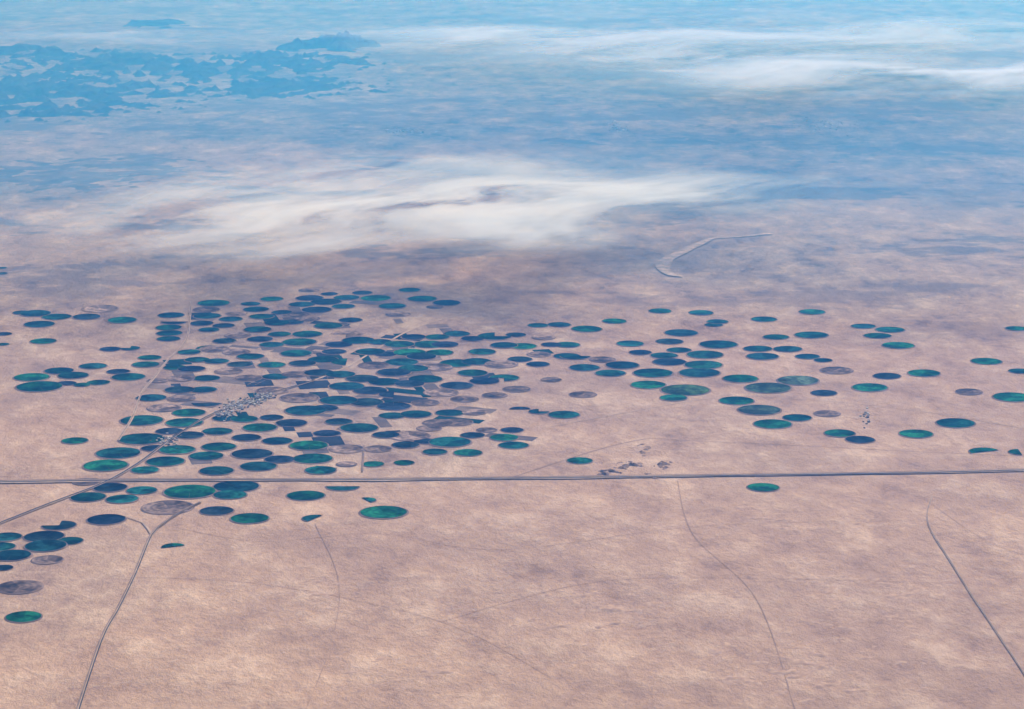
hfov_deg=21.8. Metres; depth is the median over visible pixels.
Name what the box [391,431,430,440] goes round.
crop field
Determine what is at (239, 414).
farm plot
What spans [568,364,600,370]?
crop field
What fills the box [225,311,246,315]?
crop field
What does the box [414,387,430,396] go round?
farm plot
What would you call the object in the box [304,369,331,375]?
crop field
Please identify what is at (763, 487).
crop field
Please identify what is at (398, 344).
crop field
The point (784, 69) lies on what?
cloud
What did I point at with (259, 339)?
crop field
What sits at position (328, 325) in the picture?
crop field
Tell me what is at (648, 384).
crop field
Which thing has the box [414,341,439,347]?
crop field
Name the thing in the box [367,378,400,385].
crop field
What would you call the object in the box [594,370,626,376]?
crop field
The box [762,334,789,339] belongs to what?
crop field
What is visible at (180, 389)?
crop field
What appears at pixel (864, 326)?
crop field
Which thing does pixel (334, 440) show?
farm plot
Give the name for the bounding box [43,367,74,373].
crop field
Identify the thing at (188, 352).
crop field
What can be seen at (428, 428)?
crop field
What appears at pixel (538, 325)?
crop field
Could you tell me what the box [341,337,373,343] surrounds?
crop field
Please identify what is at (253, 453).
crop field
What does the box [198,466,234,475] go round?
crop field
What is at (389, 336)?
farm plot
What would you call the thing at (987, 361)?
crop field
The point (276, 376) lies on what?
crop field
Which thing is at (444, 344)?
crop field
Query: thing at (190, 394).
farm plot
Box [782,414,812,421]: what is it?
crop field
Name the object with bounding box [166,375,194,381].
crop field
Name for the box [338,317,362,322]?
crop field
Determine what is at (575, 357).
crop field
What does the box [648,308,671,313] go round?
crop field
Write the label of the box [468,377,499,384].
crop field
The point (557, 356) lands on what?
crop field
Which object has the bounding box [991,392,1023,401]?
crop field
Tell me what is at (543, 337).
crop field
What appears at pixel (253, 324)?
farm plot
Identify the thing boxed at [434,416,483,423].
farm plot
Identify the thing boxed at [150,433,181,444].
town buildings
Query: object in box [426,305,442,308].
crop field
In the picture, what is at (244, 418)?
crop field
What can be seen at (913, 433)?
crop field
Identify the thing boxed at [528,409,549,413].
crop field
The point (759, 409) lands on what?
crop field
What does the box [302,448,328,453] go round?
farm plot
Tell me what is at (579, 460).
crop field
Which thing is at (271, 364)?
crop field
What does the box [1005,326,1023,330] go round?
crop field
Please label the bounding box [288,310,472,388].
desert road
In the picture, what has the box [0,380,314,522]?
desert road
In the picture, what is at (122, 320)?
crop field
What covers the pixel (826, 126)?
town buildings
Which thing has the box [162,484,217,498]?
crop field
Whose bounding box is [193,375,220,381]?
crop field
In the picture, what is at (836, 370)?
crop field
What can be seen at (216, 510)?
crop field
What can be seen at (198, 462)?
farm plot
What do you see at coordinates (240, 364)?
crop field
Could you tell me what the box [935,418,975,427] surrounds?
crop field
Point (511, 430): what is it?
crop field
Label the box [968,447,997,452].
crop field
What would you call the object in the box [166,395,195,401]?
crop field
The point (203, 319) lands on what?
farm plot
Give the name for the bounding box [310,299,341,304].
crop field
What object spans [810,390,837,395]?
crop field
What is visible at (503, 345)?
crop field
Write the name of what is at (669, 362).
crop field
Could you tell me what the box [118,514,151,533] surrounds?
desert road
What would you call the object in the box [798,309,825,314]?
crop field
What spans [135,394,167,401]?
crop field
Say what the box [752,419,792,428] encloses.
crop field
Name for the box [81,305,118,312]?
crop field
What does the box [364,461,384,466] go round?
crop field
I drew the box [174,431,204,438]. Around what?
crop field
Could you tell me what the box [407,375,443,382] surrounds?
crop field
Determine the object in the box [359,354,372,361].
farm plot
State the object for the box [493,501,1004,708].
sand ridges
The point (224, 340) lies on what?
crop field
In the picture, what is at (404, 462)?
crop field
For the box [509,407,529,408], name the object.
crop field
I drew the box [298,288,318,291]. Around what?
crop field
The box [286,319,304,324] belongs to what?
crop field
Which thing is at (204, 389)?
crop field
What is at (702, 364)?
crop field
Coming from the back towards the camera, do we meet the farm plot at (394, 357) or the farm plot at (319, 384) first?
the farm plot at (394, 357)
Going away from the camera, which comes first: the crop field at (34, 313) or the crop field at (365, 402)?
the crop field at (365, 402)
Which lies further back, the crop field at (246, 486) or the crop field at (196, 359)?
the crop field at (196, 359)
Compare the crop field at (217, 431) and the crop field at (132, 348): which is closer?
the crop field at (217, 431)
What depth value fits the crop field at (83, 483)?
414.44 m
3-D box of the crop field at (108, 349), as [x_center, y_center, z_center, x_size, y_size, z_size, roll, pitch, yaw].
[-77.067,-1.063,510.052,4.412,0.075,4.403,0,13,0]
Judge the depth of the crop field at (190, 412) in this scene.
459.38 m
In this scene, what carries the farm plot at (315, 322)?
on the desert ground
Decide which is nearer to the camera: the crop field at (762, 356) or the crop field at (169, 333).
the crop field at (762, 356)
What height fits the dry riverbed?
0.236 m
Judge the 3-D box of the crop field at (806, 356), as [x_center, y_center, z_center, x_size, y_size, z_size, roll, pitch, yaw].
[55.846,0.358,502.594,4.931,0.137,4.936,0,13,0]
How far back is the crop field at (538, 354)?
504.97 m
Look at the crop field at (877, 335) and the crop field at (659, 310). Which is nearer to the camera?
the crop field at (877, 335)
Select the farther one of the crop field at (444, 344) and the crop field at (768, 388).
the crop field at (444, 344)
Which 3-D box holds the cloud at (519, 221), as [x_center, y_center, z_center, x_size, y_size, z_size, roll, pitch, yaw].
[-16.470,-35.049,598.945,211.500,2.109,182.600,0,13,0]
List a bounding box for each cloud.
[236,179,701,243]
[723,34,1023,82]
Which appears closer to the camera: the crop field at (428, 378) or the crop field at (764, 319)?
the crop field at (428, 378)
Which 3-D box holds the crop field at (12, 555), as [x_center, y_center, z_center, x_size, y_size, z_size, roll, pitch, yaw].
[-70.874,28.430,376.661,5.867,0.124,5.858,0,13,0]
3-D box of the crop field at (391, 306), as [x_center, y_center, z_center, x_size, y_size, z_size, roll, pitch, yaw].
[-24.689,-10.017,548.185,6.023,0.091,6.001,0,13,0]
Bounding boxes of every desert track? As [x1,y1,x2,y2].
[158,577,550,676]
[165,519,928,548]
[306,524,339,707]
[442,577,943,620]
[504,438,1012,479]
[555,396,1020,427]
[677,480,795,708]
[932,504,1022,553]
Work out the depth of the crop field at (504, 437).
442.71 m
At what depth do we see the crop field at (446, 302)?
551.36 m
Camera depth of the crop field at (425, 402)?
467.23 m
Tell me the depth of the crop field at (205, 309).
545.52 m
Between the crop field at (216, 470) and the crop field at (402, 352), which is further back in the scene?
the crop field at (402, 352)
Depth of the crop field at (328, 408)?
463.17 m
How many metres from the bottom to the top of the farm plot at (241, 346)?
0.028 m
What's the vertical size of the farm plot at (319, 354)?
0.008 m
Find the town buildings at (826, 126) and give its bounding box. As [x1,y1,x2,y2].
[792,117,858,135]
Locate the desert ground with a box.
[0,0,1023,708]
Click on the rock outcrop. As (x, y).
(660, 464)
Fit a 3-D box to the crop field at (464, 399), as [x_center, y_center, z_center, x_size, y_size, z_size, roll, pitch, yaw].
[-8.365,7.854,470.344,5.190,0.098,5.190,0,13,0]
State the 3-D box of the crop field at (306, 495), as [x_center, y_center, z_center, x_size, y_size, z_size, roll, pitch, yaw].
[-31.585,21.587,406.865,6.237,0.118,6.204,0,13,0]
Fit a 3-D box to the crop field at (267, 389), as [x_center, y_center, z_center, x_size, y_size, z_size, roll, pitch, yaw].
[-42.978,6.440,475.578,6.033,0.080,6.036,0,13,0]
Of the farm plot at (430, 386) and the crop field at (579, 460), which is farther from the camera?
the farm plot at (430, 386)
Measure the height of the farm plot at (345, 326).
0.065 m
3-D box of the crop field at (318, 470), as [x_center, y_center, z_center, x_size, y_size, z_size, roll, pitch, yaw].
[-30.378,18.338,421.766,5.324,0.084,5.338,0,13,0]
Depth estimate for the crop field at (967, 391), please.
473.01 m
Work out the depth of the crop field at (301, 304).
550.24 m
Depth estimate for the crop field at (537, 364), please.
496.96 m
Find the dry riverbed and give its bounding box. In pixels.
[656,233,771,276]
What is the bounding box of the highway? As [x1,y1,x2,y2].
[0,468,1023,482]
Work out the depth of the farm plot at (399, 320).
534.67 m
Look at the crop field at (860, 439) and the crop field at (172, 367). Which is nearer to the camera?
the crop field at (860, 439)
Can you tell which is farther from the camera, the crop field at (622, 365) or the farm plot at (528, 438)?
the crop field at (622, 365)
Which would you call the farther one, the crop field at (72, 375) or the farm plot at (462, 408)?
the crop field at (72, 375)
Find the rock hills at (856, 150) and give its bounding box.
[539,112,947,154]
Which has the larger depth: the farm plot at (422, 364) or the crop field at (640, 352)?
the crop field at (640, 352)
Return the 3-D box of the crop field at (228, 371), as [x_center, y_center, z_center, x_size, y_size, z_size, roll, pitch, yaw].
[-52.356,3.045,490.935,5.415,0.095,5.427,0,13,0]
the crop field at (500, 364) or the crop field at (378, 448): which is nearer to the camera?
the crop field at (378, 448)
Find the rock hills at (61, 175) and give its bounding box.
[0,157,208,193]
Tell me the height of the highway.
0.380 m
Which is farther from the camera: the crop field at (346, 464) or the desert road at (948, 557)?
the crop field at (346, 464)
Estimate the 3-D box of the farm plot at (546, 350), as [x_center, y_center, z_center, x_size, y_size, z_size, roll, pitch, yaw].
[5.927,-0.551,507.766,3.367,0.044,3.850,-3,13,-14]
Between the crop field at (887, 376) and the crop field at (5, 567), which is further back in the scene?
the crop field at (887, 376)
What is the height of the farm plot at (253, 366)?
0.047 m
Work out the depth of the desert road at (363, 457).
428.66 m
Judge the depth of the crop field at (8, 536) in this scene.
385.83 m
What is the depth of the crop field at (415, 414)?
458.59 m
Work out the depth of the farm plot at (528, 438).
443.17 m
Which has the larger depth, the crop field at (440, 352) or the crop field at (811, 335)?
the crop field at (811, 335)
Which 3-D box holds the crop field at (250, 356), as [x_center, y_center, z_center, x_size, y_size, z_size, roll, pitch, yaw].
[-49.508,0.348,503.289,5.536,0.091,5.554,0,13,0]
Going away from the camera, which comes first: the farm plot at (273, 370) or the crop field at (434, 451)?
the crop field at (434, 451)
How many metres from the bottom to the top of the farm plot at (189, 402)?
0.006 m
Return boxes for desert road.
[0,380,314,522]
[76,501,200,708]
[117,301,191,439]
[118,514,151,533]
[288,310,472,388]
[361,445,364,470]
[926,496,1023,673]
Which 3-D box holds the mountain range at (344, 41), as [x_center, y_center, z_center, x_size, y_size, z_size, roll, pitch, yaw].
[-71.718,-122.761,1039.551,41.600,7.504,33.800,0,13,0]
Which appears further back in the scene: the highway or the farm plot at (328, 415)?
the farm plot at (328, 415)
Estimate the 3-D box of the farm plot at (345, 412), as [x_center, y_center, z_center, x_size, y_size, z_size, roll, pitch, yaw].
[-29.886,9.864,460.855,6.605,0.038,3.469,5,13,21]
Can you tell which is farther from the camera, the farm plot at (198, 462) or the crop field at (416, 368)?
the crop field at (416, 368)
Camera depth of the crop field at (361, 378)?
485.09 m
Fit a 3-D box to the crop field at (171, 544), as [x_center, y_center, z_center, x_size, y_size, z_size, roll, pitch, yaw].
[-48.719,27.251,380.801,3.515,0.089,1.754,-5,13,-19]
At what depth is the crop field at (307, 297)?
557.24 m
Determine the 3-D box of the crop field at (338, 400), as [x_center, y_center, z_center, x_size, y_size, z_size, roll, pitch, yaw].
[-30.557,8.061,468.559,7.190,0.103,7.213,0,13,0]
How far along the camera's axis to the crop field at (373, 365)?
495.62 m
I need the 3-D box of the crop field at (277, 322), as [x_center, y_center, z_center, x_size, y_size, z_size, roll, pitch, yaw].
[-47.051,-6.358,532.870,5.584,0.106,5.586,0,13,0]
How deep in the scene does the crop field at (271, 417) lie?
455.95 m
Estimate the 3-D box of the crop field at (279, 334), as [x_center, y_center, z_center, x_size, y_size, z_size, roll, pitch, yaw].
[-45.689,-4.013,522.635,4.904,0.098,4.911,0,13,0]
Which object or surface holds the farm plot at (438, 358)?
on the desert ground
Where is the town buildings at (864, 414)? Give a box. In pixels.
[859,407,869,427]
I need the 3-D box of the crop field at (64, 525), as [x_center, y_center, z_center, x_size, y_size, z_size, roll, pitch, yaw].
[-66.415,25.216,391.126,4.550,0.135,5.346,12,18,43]
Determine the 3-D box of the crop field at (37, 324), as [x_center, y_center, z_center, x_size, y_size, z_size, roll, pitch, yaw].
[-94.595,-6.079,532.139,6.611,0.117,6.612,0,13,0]
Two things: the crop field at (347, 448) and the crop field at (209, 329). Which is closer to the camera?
the crop field at (347, 448)
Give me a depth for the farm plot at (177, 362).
498.54 m
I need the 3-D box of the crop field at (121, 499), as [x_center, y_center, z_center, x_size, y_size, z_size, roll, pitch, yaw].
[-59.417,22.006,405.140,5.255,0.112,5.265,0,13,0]
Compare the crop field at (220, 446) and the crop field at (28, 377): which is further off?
the crop field at (28, 377)
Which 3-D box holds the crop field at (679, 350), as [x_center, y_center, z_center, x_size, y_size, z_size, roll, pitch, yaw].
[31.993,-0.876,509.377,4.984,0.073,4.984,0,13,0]
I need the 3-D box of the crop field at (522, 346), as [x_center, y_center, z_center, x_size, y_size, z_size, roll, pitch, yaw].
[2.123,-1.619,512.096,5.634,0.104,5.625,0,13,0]
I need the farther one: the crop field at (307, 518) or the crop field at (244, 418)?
the crop field at (244, 418)
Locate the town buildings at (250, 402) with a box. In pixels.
[214,390,276,420]
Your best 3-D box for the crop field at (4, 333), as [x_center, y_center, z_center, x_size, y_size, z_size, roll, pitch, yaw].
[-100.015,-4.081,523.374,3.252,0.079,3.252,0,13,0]
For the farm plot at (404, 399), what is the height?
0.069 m
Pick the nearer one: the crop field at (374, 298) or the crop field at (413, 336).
the crop field at (413, 336)
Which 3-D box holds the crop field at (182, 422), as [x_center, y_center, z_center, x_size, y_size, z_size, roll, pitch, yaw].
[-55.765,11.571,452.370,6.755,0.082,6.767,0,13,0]
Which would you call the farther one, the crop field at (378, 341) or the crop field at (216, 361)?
the crop field at (378, 341)
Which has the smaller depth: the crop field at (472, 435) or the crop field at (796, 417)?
the crop field at (472, 435)
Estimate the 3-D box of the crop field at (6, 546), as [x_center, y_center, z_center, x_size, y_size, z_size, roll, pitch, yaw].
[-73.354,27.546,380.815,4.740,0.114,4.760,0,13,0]
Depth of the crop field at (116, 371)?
490.73 m
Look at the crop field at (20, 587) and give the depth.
361.93 m
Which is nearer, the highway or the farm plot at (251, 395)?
the highway
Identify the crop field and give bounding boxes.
[0,332,11,335]
[0,532,22,541]
[0,542,16,550]
[0,549,32,560]
[0,565,13,570]
[0,580,43,593]
[4,611,42,622]
[12,310,26,314]
[12,373,50,381]
[14,381,63,391]
[19,310,51,316]
[22,531,65,541]
[23,321,55,327]
[23,539,67,551]
[29,338,56,343]
[31,555,63,564]
[41,314,71,319]
[41,521,77,530]
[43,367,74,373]
[57,372,89,378]
[58,381,76,385]
[58,537,83,544]
[61,437,88,443]
[69,492,106,501]
[72,314,101,319]
[72,477,100,484]
[73,383,90,386]
[78,363,107,368]
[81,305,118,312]
[81,459,129,471]
[86,380,110,384]
[86,514,126,524]
[92,483,127,491]
[94,447,141,458]
[99,347,120,351]
[105,494,138,503]
[106,317,137,322]
[106,369,130,373]
[110,373,146,380]
[117,433,165,444]
[119,415,164,425]
[120,346,139,350]
[125,486,157,494]
[130,466,159,473]
[131,361,159,367]
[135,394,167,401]
[137,355,161,359]
[140,445,164,451]
[141,500,194,514]
[145,456,185,466]
[146,404,181,411]
[147,378,168,382]
[155,324,182,330]
[155,330,182,335]
[155,428,183,434]
[156,336,180,341]
[157,312,184,317]
[159,445,195,453]
[160,321,186,324]
[161,543,183,547]
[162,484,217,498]
[163,365,183,369]
[163,386,194,393]
[164,418,203,426]
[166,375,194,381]
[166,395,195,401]
[171,408,206,416]
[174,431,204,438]
[177,349,201,354]
[177,366,205,371]
[184,357,209,362]
[188,451,224,460]
[190,321,213,325]
[190,403,221,406]
[191,386,217,392]
[192,307,219,311]
[192,313,221,318]
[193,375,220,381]
[196,300,230,306]
[198,327,219,331]
[198,345,229,351]
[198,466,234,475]
[199,506,234,515]
[201,427,232,434]
[201,442,237,450]
[204,358,229,363]
[211,415,234,421]
[212,323,234,327]
[212,338,236,343]
[212,481,260,491]
[212,490,247,499]
[214,368,242,373]
[218,316,242,321]
[222,349,250,354]
[224,332,251,337]
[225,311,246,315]
[226,361,253,366]
[229,513,269,523]
[230,415,258,422]
[230,448,273,458]
[231,434,261,440]
[233,375,262,380]
[236,353,264,359]
[239,461,277,470]
[240,302,260,305]
[242,307,269,311]
[242,423,277,431]
[243,326,271,332]
[246,336,273,341]
[248,314,274,318]
[255,387,288,394]
[257,362,285,367]
[259,342,283,347]
[259,414,283,419]
[260,297,283,300]
[261,437,292,444]
[262,373,289,379]
[263,320,289,325]
[264,455,293,462]
[267,331,291,336]
[271,310,292,314]
[275,419,307,426]
[279,350,312,356]
[279,393,319,402]
[281,338,317,345]
[282,312,310,317]
[282,371,307,377]
[284,405,325,415]
[285,490,325,500]
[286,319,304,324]
[288,302,314,306]
[288,360,316,366]
[288,441,328,450]
[292,331,322,337]
[294,316,319,320]
[294,453,333,463]
[295,295,323,300]
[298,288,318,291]
[301,306,332,312]
[301,515,320,521]
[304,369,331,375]
[304,466,336,474]
[307,356,338,362]
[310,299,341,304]
[312,430,341,436]
[313,323,343,328]
[316,405,338,411]
[318,396,357,404]
[320,292,337,295]
[321,349,346,354]
[324,341,352,347]
[324,418,352,424]
[325,371,355,377]
[325,486,360,490]
[328,382,365,390]
[328,444,362,452]
[330,358,346,365]
[331,304,355,308]
[331,330,362,337]
[333,295,359,299]
[336,461,356,466]
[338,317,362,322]
[339,423,379,432]
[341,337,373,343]
[345,375,378,382]
[351,398,383,406]
[352,291,372,294]
[352,386,388,394]
[354,348,385,354]
[357,361,390,368]
[358,506,408,518]
[359,295,391,301]
[362,497,376,501]
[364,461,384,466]
[365,445,392,451]
[367,339,390,344]
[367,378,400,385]
[371,431,399,437]
[375,351,396,356]
[376,368,411,375]
[376,402,411,410]
[378,303,406,308]
[378,391,393,397]
[378,412,404,418]
[383,341,414,347]
[385,311,410,316]
[385,358,418,365]
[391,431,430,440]
[391,441,419,448]
[393,349,425,355]
[393,460,414,465]
[394,380,425,386]
[398,288,420,291]
[398,365,427,371]
[400,334,425,339]
[400,410,432,417]
[405,353,437,359]
[407,296,437,301]
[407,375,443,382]
[411,399,439,405]
[413,438,430,443]
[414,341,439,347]
[416,425,441,430]
[422,419,452,426]
[422,449,447,454]
[423,363,452,370]
[423,388,458,396]
[425,334,449,339]
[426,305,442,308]
[426,349,453,355]
[428,437,471,447]
[432,300,460,305]
[432,341,459,347]
[435,409,463,416]
[439,359,471,366]
[439,382,473,389]
[443,331,470,336]
[446,418,473,425]
[450,396,478,401]
[453,449,482,456]
[457,369,488,376]
[460,336,483,340]
[460,432,485,437]
[462,358,491,364]
[462,409,486,414]
[468,348,496,354]
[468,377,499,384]
[476,427,497,432]
[477,332,511,339]
[482,392,507,397]
[484,360,517,367]
[488,374,519,381]
[489,434,518,440]
[490,342,517,347]
[498,441,529,448]
[500,427,523,432]
[502,386,530,391]
[505,332,526,336]
[507,356,532,361]
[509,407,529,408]
[513,343,537,349]
[526,352,550,356]
[526,361,549,366]
[527,323,547,327]
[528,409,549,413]
[531,335,555,339]
[540,342,561,346]
[540,377,561,381]
[547,411,580,418]
[548,322,570,326]
[553,353,580,359]
[557,342,580,347]
[560,356,590,359]
[566,457,592,463]
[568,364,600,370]
[568,391,596,397]
[571,326,602,331]
[589,356,615,362]
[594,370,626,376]
[602,318,626,323]
[605,361,639,368]
[615,340,644,346]
[628,350,652,354]
[630,381,666,388]
[632,368,673,377]
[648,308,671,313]
[649,352,678,358]
[652,358,686,365]
[655,338,683,344]
[659,384,710,395]
[659,394,687,400]
[663,329,698,336]
[666,347,691,352]
[677,368,720,377]
[683,360,723,368]
[685,350,723,358]
[688,310,713,315]
[698,340,738,348]
[704,323,722,326]
[706,319,728,323]
[718,396,754,404]
[722,374,758,382]
[736,405,781,414]
[742,346,772,351]
[743,382,792,393]
[745,353,779,359]
[746,483,779,491]
[750,316,777,321]
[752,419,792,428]
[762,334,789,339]
[773,346,802,351]
[776,375,819,385]
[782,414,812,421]
[793,331,828,338]
[794,354,819,358]
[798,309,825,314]
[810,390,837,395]
[813,358,832,361]
[813,410,840,416]
[819,367,853,373]
[823,429,855,436]
[845,436,875,443]
[850,324,875,328]
[851,383,888,391]
[863,333,891,338]
[872,373,901,378]
[874,327,905,332]
[881,342,914,348]
[898,429,933,437]
[907,369,940,376]
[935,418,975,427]
[955,388,982,394]
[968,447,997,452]
[970,358,1002,364]
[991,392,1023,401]
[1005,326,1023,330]
[1007,449,1021,454]
[1008,368,1023,373]
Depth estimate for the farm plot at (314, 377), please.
486.02 m
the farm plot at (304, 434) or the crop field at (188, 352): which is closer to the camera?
the farm plot at (304, 434)
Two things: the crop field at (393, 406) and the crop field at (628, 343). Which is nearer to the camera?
the crop field at (393, 406)
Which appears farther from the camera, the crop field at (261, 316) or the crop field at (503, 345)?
the crop field at (261, 316)
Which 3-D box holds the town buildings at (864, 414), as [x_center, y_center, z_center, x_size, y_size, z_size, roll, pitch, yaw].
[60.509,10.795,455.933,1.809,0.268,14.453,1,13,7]
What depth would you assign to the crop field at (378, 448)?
435.30 m
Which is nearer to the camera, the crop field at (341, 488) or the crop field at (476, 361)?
the crop field at (341, 488)
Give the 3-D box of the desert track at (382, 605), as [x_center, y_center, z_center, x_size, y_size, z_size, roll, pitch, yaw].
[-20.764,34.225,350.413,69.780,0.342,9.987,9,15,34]
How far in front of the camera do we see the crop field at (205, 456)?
429.87 m
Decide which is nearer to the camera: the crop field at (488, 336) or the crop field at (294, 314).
the crop field at (488, 336)
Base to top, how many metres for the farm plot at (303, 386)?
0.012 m
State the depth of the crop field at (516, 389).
477.65 m
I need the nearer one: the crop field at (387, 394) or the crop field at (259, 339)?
the crop field at (387, 394)
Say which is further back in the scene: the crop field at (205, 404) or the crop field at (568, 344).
the crop field at (568, 344)
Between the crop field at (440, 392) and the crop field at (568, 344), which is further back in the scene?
the crop field at (568, 344)
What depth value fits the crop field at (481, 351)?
507.27 m
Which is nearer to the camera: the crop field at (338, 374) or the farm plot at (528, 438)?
the farm plot at (528, 438)
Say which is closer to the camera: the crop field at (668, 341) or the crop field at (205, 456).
the crop field at (205, 456)
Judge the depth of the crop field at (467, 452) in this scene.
432.75 m
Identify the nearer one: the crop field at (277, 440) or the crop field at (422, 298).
the crop field at (277, 440)
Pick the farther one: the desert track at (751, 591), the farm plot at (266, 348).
the farm plot at (266, 348)
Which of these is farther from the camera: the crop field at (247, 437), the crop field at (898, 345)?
the crop field at (898, 345)
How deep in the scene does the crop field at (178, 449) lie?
434.18 m
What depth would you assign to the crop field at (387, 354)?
504.73 m
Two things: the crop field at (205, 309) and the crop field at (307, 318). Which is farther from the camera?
the crop field at (205, 309)
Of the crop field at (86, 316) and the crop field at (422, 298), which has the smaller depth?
the crop field at (86, 316)
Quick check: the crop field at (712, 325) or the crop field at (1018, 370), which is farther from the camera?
the crop field at (712, 325)
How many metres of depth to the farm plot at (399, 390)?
475.84 m
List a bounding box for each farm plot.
[144,384,173,388]
[163,359,191,365]
[172,371,194,375]
[173,393,195,395]
[180,400,216,407]
[188,312,210,318]
[189,458,212,463]
[191,318,214,320]
[212,376,264,384]
[229,345,258,348]
[234,361,254,368]
[236,412,248,415]
[244,322,263,326]
[244,379,273,386]
[247,393,258,399]
[259,358,268,362]
[260,347,281,349]
[263,314,278,321]
[266,369,281,372]
[270,347,314,352]
[283,427,295,430]
[288,307,301,311]
[295,381,309,388]
[296,432,312,436]
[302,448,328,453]
[304,370,333,379]
[304,380,329,388]
[306,346,329,349]
[309,392,327,397]
[310,321,349,325]
[311,436,344,445]
[316,353,339,355]
[316,363,342,369]
[317,413,333,416]
[326,409,359,414]
[337,322,350,328]
[337,390,349,393]
[350,301,384,304]
[355,394,379,398]
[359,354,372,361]
[372,417,391,426]
[380,335,421,340]
[381,395,427,402]
[386,387,422,394]
[389,351,405,358]
[393,318,402,323]
[394,333,406,339]
[407,370,433,376]
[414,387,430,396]
[416,362,431,371]
[421,356,441,360]
[423,383,438,389]
[426,324,448,327]
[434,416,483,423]
[439,328,452,336]
[454,406,496,412]
[472,373,497,378]
[485,433,537,440]
[533,349,552,353]
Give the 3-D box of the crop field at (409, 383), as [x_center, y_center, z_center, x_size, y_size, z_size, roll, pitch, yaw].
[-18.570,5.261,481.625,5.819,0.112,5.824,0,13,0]
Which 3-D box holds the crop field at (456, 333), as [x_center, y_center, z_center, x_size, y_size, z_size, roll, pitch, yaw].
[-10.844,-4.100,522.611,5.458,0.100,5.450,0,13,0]
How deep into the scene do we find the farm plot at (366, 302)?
552.03 m
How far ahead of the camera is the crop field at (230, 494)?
407.28 m
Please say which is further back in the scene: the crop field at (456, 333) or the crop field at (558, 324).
the crop field at (558, 324)
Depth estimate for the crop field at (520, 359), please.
500.95 m
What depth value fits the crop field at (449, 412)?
460.12 m
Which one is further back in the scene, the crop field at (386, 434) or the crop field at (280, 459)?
the crop field at (386, 434)
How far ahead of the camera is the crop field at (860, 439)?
441.24 m
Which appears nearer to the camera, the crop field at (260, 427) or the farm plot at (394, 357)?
the crop field at (260, 427)
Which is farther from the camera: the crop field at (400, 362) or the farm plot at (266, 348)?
the farm plot at (266, 348)
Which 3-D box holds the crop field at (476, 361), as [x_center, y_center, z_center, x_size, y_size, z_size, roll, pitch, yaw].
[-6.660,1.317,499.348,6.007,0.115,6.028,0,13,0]
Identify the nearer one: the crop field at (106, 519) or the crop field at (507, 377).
the crop field at (106, 519)
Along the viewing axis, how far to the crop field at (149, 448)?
435.31 m
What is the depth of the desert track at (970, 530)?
389.46 m
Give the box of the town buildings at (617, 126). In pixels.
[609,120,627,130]
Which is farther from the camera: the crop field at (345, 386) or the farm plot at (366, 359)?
the farm plot at (366, 359)
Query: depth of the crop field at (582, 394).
473.69 m
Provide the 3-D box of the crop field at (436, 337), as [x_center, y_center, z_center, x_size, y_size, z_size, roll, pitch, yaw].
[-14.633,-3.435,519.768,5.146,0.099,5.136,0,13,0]
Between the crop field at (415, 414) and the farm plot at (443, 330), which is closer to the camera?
the crop field at (415, 414)
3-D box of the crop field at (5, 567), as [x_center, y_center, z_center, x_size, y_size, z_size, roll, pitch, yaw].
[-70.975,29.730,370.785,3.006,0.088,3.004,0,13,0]
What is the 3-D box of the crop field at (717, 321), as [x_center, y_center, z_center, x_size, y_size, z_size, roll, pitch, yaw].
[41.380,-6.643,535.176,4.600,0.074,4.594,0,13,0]
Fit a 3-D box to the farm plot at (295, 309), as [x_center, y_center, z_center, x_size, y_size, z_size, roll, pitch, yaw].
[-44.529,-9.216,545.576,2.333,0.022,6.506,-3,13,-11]
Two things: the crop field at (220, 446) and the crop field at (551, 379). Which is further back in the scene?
the crop field at (551, 379)
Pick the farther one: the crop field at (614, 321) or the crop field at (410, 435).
the crop field at (614, 321)
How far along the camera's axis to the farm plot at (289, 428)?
448.48 m
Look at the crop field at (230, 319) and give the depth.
536.04 m
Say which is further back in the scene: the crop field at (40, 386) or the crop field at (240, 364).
the crop field at (240, 364)
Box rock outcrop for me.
[595,444,672,478]
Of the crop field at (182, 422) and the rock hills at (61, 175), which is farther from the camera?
the rock hills at (61, 175)
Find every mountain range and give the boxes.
[0,18,190,58]
[0,48,395,122]
[276,30,380,51]
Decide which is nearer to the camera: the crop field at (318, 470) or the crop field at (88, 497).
the crop field at (88, 497)
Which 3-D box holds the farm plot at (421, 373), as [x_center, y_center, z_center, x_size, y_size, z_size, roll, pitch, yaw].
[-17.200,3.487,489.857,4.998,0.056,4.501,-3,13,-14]
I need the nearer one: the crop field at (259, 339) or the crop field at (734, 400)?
the crop field at (734, 400)
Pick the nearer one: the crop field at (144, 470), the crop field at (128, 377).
the crop field at (144, 470)
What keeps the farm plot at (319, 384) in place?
on the desert ground
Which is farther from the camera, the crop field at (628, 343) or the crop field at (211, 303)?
the crop field at (211, 303)
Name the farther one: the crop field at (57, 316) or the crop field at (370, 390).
the crop field at (57, 316)
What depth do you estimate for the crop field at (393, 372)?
489.99 m
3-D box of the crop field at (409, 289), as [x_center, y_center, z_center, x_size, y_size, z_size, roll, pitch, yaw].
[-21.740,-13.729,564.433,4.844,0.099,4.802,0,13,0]
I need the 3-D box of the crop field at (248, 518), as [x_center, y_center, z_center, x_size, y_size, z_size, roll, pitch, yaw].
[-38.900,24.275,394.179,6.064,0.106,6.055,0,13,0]
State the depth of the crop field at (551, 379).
485.16 m

